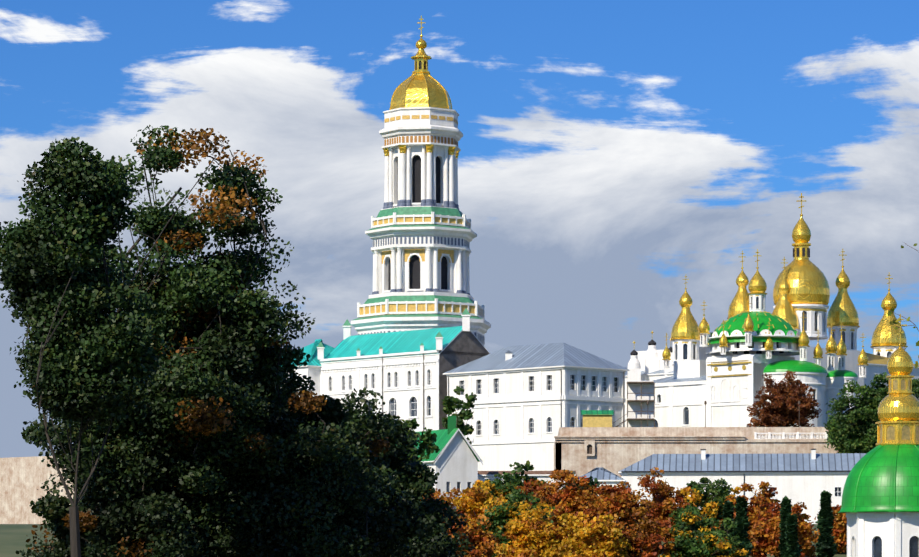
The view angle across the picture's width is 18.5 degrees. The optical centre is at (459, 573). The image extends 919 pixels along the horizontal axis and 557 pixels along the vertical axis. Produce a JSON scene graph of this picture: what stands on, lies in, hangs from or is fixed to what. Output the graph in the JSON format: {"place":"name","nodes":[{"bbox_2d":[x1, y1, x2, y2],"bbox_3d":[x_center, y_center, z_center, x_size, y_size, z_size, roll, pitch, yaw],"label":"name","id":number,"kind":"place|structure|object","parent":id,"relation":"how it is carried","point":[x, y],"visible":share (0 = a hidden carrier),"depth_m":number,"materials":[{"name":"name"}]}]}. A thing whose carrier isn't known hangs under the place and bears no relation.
{"place":"outdoors","nodes":[
{"label":"outdoors","id":0,"kind":"place"},
{"bbox_2d":[0,136,173,556],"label":"tree","id":1,"kind":"object","parent":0,"point":[32,261],"depth_m":104.00,"materials":[{"name":"green plant"}]},
{"bbox_2d":[14,125,437,556],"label":"tree","id":2,"kind":"object","parent":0,"point":[249,392],"depth_m":117.02,"materials":[{"name":"green plant"}]},
{"bbox_2d":[336,408,474,556],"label":"tree","id":3,"kind":"object","parent":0,"point":[411,476],"depth_m":148.56,"materials":[{"name":"green plant"}]},
{"bbox_2d":[0,524,846,556],"bbox_3d":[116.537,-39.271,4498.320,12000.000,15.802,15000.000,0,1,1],"label":"ground","id":4,"kind":"structure","parent":0,"point":[13,538],"depth_m":348.93,"materials":[{"name":"green plant"}]},
{"bbox_2d":[281,308,490,431],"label":"teal roof building","id":5,"kind":"structure","parent":4,"relation":"on","point":[401,372],"depth_m":501.42,"materials":[{"name":"white paint"}]},
{"bbox_2d":[398,418,439,481],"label":"tree","id":6,"kind":"object","parent":4,"relation":"on","point":[428,443],"depth_m":385.60,"materials":[{"name":"green plant"}]},
{"bbox_2d":[0,381,838,523],"bbox_3d":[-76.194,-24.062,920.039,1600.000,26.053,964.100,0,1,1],"label":"terrace wall","id":7,"kind":"structure","parent":4,"relation":"on","point":[597,439],"depth_m":436.86,"materials":[{"name":"brick"}]},
{"bbox_2d":[624,193,918,426],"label":"cathedral","id":8,"kind":"structure","parent":7,"relation":"on","point":[724,367],"depth_m":500.35,"materials":[{"name":"white paint"}]},
{"bbox_2d":[746,370,821,426],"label":"copper tree","id":9,"kind":"object","parent":7,"relation":"on","point":[784,417],"depth_m":458.77,"materials":[{"name":"brown plant"}]},
{"bbox_2d":[351,16,490,345],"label":"bell tower","id":10,"kind":"structure","parent":4,"relation":"on","point":[421,234],"depth_m":516.75,"materials":[{"name":"white paint"}]},
{"bbox_2d":[393,416,482,508],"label":"green roof house","id":11,"kind":"structure","parent":4,"relation":"on","point":[454,460],"depth_m":396.66,"materials":[{"name":"white paint"}]},
{"bbox_2d":[420,488,467,528],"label":"autumn tree","id":12,"kind":"object","parent":4,"relation":"on","point":[437,494],"visible":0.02,"depth_m":328.21,"materials":[{"name":"orange plant"}]},
{"bbox_2d":[441,386,476,443],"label":"tree","id":13,"kind":"object","parent":4,"relation":"on","point":[451,403],"depth_m":439.41,"materials":[{"name":"green plant"}]},
{"bbox_2d":[444,513,504,556],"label":"autumn tree","id":14,"kind":"object","parent":4,"relation":"on","point":[489,550],"depth_m":289.66,"materials":[{"name":"plant"}]},
{"bbox_2d":[449,526,492,556],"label":"autumn tree leaves","id":15,"kind":"object","parent":14,"relation":"attached to","point":[473,553],"visible":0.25,"depth_m":289.14,"materials":[{"name":"orange plant"}]},
{"bbox_2d":[450,486,508,531],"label":"autumn tree","id":16,"kind":"object","parent":4,"relation":"on","point":[460,501],"depth_m":332.87,"materials":[{"name":"plant"}]},
{"bbox_2d":[445,486,493,528],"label":"autumn tree leaves","id":17,"kind":"object","parent":16,"relation":"attached to","point":[456,492],"visible":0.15,"depth_m":332.90,"materials":[{"name":"orange plant"}]},
{"bbox_2d":[472,472,516,506],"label":"autumn tree","id":18,"kind":"object","parent":4,"relation":"on","point":[507,487],"depth_m":349.14,"materials":[{"name":"green plant"}]},
{"bbox_2d":[468,480,517,503],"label":"autumn tree leaves","id":19,"kind":"object","parent":18,"relation":"attached to","point":[478,483],"visible":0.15,"depth_m":348.54,"materials":[{"name":"yellow plant"}]},
{"bbox_2d":[477,489,554,556],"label":"autumn tree","id":20,"kind":"object","parent":4,"relation":"on","point":[517,497],"depth_m":323.53,"materials":[{"name":"green plant"}]},
{"bbox_2d":[484,495,546,551],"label":"autumn tree leaves","id":21,"kind":"object","parent":20,"relation":"attached to","point":[502,501],"visible":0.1,"depth_m":323.77,"materials":[{"name":"yellow plant"}]},
{"bbox_2d":[504,460,548,486],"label":"tree","id":22,"kind":"object","parent":4,"relation":"on","point":[518,479],"depth_m":371.56,"materials":[{"name":"green plant"}]},
{"bbox_2d":[492,503,575,556],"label":"autumn tree","id":23,"kind":"object","parent":4,"relation":"on","point":[543,547],"depth_m":298.09,"materials":[{"name":"plant"}]},
{"bbox_2d":[496,519,571,556],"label":"autumn tree leaves","id":24,"kind":"object","parent":23,"relation":"attached to","point":[531,525],"visible":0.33,"depth_m":297.13,"materials":[{"name":"orange plant"}]},
{"bbox_2d":[443,343,628,470],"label":"grey roof building","id":25,"kind":"structure","parent":4,"relation":"on","point":[530,401],"depth_m":477.33,"materials":[{"name":"white paint"}]},
{"bbox_2d":[517,479,562,509],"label":"autumn tree","id":26,"kind":"object","parent":4,"relation":"on","point":[535,485],"depth_m":343.23,"materials":[{"name":"plant"}]},
{"bbox_2d":[529,469,599,531],"bbox_3d":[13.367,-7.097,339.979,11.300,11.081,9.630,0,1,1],"label":"autumn tree","id":27,"kind":"object","parent":4,"relation":"on","point":[557,475],"depth_m":338.09,"materials":[{"name":"orange plant"}]},
{"bbox_2d":[561,471,599,496],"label":"tree","id":28,"kind":"object","parent":4,"relation":"on","point":[592,482],"visible":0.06,"depth_m":358.10,"materials":[{"name":"plant"}]},
{"bbox_2d":[550,512,634,556],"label":"autumn tree","id":29,"kind":"object","parent":4,"relation":"on","point":[586,534],"depth_m":293.31,"materials":[{"name":"plant"}]},
{"bbox_2d":[563,518,627,556],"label":"autumn tree leaves","id":30,"kind":"object","parent":29,"relation":"attached to","point":[619,526],"visible":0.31,"depth_m":293.17,"materials":[{"name":"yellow plant"}]},
{"bbox_2d":[573,481,662,547],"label":"autumn tree","id":31,"kind":"object","parent":4,"relation":"on","point":[633,498],"depth_m":327.90,"materials":[{"name":"orange plant"}]},
{"bbox_2d":[604,507,675,556],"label":"autumn tree","id":32,"kind":"object","parent":4,"relation":"on","point":[649,525],"depth_m":297.42,"materials":[{"name":"plant"}]},
{"bbox_2d":[621,519,670,556],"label":"autumn tree leaves","id":33,"kind":"object","parent":32,"relation":"attached to","point":[653,540],"visible":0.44,"depth_m":296.72,"materials":[{"name":"orange plant"}]},
{"bbox_2d":[631,467,698,541],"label":"autumn tree","id":34,"kind":"object","parent":4,"relation":"on","point":[669,502],"depth_m":342.54,"materials":[{"name":"orange plant"}]},
{"bbox_2d":[478,449,866,523],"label":"long low building","id":35,"kind":"structure","parent":4,"relation":"on","point":[807,479],"depth_m":404.56,"materials":[{"name":"white paint"}]},
{"bbox_2d":[669,477,736,530],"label":"autumn tree","id":36,"kind":"object","parent":4,"relation":"on","point":[720,498],"depth_m":338.38,"materials":[{"name":"green plant"}]},
{"bbox_2d":[680,486,750,528],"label":"autumn tree leaves","id":37,"kind":"object","parent":36,"relation":"attached to","point":[698,497],"visible":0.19,"depth_m":336.52,"materials":[{"name":"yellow plant"}]},
{"bbox_2d":[658,505,748,556],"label":"autumn tree","id":38,"kind":"object","parent":4,"relation":"on","point":[691,548],"depth_m":298.51,"materials":[{"name":"green plant"}]},
{"bbox_2d":[720,500,734,539],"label":"cypress","id":39,"kind":"object","parent":4,"relation":"on","point":[728,509],"visible":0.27,"depth_m":310.90,"materials":[{"name":"green plant"}]},
{"bbox_2d":[730,496,753,556],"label":"cypress","id":40,"kind":"object","parent":4,"relation":"on","point":[741,517],"visible":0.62,"depth_m":308.80,"materials":[{"name":"green plant"}]},
{"bbox_2d":[710,481,780,539],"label":"autumn tree","id":41,"kind":"object","parent":4,"relation":"on","point":[762,486],"depth_m":328.13,"materials":[{"name":"orange plant"}]},
{"bbox_2d":[748,502,818,556],"bbox_3d":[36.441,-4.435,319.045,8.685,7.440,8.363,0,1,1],"label":"autumn tree","id":42,"kind":"object","parent":4,"relation":"on","point":[807,548],"depth_m":317.66,"materials":[{"name":"orange plant"}]},
{"bbox_2d":[777,496,791,556],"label":"cypress","id":43,"kind":"object","parent":4,"relation":"on","point":[785,510],"visible":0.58,"depth_m":303.80,"materials":[{"name":"green plant"}]},
{"bbox_2d":[782,513,801,556],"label":"cypress","id":44,"kind":"object","parent":4,"relation":"on","point":[791,547],"visible":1,"depth_m":278.85,"materials":[{"name":"green plant"}]},
{"bbox_2d":[814,490,837,556],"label":"cypress","id":45,"kind":"object","parent":4,"relation":"on","point":[825,544],"visible":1,"depth_m":298.57,"materials":[{"name":"green plant"}]},
{"bbox_2d":[814,505,846,552],"bbox_3d":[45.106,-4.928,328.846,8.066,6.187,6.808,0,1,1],"label":"autumn tree","id":46,"kind":"object","parent":4,"relation":"on","point":[840,519],"depth_m":326.54,"materials":[{"name":"orange plant"}]},
{"bbox_2d":[824,380,881,452],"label":"green tree","id":47,"kind":"object","parent":4,"relation":"on","point":[852,443],"depth_m":426.49,"materials":[{"name":"green plant"}]},
{"bbox_2d":[854,372,888,444],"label":"green tree","id":48,"kind":"object","parent":4,"relation":"on","point":[878,393],"depth_m":426.35,"materials":[{"name":"green plant"}]},
{"bbox_2d":[0,0,918,457],"label":"sky","id":49,"kind":"structure","parent":0,"point":[613,153],"materials":[{"name":"blue"}]},
{"bbox_2d":[838,314,918,556],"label":"church tower","id":50,"kind":"structure","parent":0,"point":[880,503],"depth_m":228.44,"materials":[{"name":"green metal"}]},
{"bbox_2d":[881,304,918,367],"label":"bare tree","id":51,"kind":"object","parent":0,"point":[889,313],"depth_m":63.12,"materials":[{"name":"plant"}]},
{"bbox_2d":[912,378,918,398],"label":"green tree","id":52,"kind":"object","parent":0,"point":[915,385],"depth_m":427.66,"materials":[{"name":"green plant"}]}
]}

